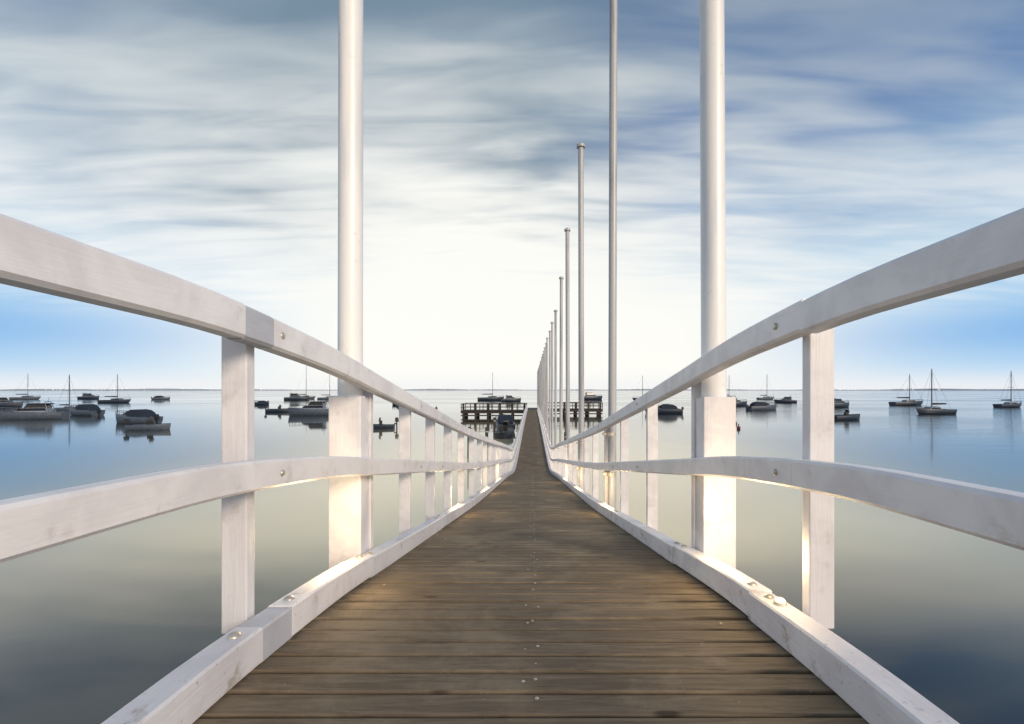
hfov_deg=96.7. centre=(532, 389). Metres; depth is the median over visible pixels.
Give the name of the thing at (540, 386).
tall pole
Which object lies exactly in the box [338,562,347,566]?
kerb lamp
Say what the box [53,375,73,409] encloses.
sailboat
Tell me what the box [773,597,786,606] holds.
kerb lamp
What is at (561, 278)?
tall pole
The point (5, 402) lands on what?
motor cruiser
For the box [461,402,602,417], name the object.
pier head
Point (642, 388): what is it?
sailboat
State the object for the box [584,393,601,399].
motor cruiser
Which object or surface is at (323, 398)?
sailboat
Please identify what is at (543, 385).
tall pole
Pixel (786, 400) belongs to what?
motor cruiser
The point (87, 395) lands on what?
motor cruiser
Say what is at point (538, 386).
tall pole
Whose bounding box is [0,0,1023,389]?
sky
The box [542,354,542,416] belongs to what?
tall pole
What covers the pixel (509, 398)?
motor cruiser
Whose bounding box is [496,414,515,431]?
motorboat
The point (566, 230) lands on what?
tall pole
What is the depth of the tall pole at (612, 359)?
5.36 m
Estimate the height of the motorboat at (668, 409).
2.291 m
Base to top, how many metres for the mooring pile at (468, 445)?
4.070 m
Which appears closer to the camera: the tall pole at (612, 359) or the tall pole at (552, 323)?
the tall pole at (612, 359)
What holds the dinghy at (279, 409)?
on the water
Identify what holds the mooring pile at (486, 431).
in the water
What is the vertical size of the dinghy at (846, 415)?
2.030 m
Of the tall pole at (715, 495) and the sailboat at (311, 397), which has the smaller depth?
the tall pole at (715, 495)
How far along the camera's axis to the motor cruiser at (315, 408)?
79.49 m
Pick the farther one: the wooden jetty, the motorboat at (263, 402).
the motorboat at (263, 402)
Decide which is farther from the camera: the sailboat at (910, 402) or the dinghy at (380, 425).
the sailboat at (910, 402)
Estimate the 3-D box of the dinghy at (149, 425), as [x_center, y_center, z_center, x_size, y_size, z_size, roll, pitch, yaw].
[-43.404,4.041,51.388,4.810,1.917,1.552,0,0,-7]
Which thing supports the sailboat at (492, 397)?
on the water
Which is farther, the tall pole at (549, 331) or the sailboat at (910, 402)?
the sailboat at (910, 402)
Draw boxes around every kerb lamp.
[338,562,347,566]
[712,560,721,564]
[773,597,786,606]
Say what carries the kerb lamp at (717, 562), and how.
on the wooden jetty
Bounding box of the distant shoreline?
[0,389,1023,390]
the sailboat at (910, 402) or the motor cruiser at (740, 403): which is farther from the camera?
the sailboat at (910, 402)
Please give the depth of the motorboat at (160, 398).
208.23 m
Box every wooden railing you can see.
[0,213,526,633]
[537,208,1023,628]
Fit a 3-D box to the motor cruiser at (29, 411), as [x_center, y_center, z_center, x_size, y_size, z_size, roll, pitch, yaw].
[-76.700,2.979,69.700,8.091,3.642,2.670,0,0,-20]
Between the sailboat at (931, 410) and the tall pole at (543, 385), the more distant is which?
the sailboat at (931, 410)
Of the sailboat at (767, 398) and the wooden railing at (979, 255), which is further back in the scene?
the sailboat at (767, 398)
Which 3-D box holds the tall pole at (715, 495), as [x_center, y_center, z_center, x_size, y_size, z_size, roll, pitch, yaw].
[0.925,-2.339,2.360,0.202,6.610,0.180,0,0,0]
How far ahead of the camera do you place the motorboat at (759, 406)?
100.22 m
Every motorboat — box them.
[69,404,104,415]
[116,409,162,423]
[151,396,169,399]
[254,400,268,404]
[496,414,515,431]
[645,404,683,413]
[746,402,776,409]
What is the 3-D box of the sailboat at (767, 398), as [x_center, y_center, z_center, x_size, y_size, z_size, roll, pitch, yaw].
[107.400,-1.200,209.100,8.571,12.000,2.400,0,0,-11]
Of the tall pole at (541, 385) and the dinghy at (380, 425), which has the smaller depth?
the tall pole at (541, 385)
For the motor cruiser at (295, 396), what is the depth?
194.82 m
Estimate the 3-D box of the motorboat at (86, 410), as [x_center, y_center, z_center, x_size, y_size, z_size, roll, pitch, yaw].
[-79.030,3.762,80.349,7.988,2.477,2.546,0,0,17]
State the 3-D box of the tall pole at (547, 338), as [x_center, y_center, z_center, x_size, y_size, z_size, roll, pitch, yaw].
[0.916,1.150,27.800,0.165,8.700,0.160,0,0,0]
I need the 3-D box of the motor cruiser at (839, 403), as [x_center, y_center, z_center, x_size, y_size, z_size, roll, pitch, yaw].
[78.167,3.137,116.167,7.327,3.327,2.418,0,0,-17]
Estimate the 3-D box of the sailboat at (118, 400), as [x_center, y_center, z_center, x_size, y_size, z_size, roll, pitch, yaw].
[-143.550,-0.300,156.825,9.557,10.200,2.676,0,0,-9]
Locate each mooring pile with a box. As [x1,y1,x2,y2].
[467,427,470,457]
[485,427,488,446]
[493,417,495,432]
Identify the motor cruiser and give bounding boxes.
[0,397,22,406]
[0,399,69,419]
[77,392,98,398]
[284,393,308,399]
[288,396,328,415]
[501,394,520,401]
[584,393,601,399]
[728,396,746,405]
[774,395,796,402]
[834,399,848,407]
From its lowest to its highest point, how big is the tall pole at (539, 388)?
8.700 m
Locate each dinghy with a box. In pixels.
[123,417,170,429]
[264,405,288,411]
[373,417,398,428]
[494,421,513,438]
[834,410,859,419]
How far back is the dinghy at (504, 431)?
41.94 m
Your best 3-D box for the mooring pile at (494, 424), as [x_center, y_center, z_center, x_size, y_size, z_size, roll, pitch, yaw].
[-3.900,4.665,47.000,0.295,3.670,0.295,0,0,0]
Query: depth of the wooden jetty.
1.40 m
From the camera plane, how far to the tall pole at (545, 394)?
30.97 m
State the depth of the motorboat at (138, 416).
60.51 m
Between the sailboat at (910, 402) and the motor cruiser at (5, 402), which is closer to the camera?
the motor cruiser at (5, 402)
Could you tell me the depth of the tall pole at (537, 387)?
78.95 m
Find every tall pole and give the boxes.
[329,0,367,568]
[537,371,537,403]
[538,368,538,405]
[539,364,539,408]
[540,361,540,411]
[541,356,541,414]
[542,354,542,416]
[543,351,543,419]
[544,347,544,423]
[545,343,546,449]
[546,337,548,434]
[548,330,550,462]
[551,322,553,445]
[553,310,557,462]
[558,276,563,462]
[564,228,569,479]
[576,143,584,489]
[602,0,616,508]
[696,0,735,568]
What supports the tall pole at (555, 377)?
attached to the wooden jetty
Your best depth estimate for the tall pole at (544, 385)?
34.15 m
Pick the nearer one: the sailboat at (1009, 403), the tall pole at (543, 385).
the tall pole at (543, 385)
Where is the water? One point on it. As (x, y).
(100, 628)
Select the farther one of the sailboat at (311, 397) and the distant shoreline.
the distant shoreline
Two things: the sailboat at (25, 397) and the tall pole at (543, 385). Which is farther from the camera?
the sailboat at (25, 397)
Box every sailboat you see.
[9,380,40,399]
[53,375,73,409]
[97,374,130,402]
[296,368,315,398]
[317,378,335,399]
[477,380,503,399]
[633,375,648,399]
[756,379,773,399]
[889,374,922,405]
[916,369,956,413]
[993,371,1021,407]
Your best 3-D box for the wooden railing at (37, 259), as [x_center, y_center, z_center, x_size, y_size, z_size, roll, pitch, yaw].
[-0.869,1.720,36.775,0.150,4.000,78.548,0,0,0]
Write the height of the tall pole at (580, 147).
10.153 m
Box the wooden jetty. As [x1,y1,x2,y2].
[101,409,958,723]
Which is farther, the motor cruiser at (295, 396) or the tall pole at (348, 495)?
the motor cruiser at (295, 396)
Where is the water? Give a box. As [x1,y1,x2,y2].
[0,390,1023,723]

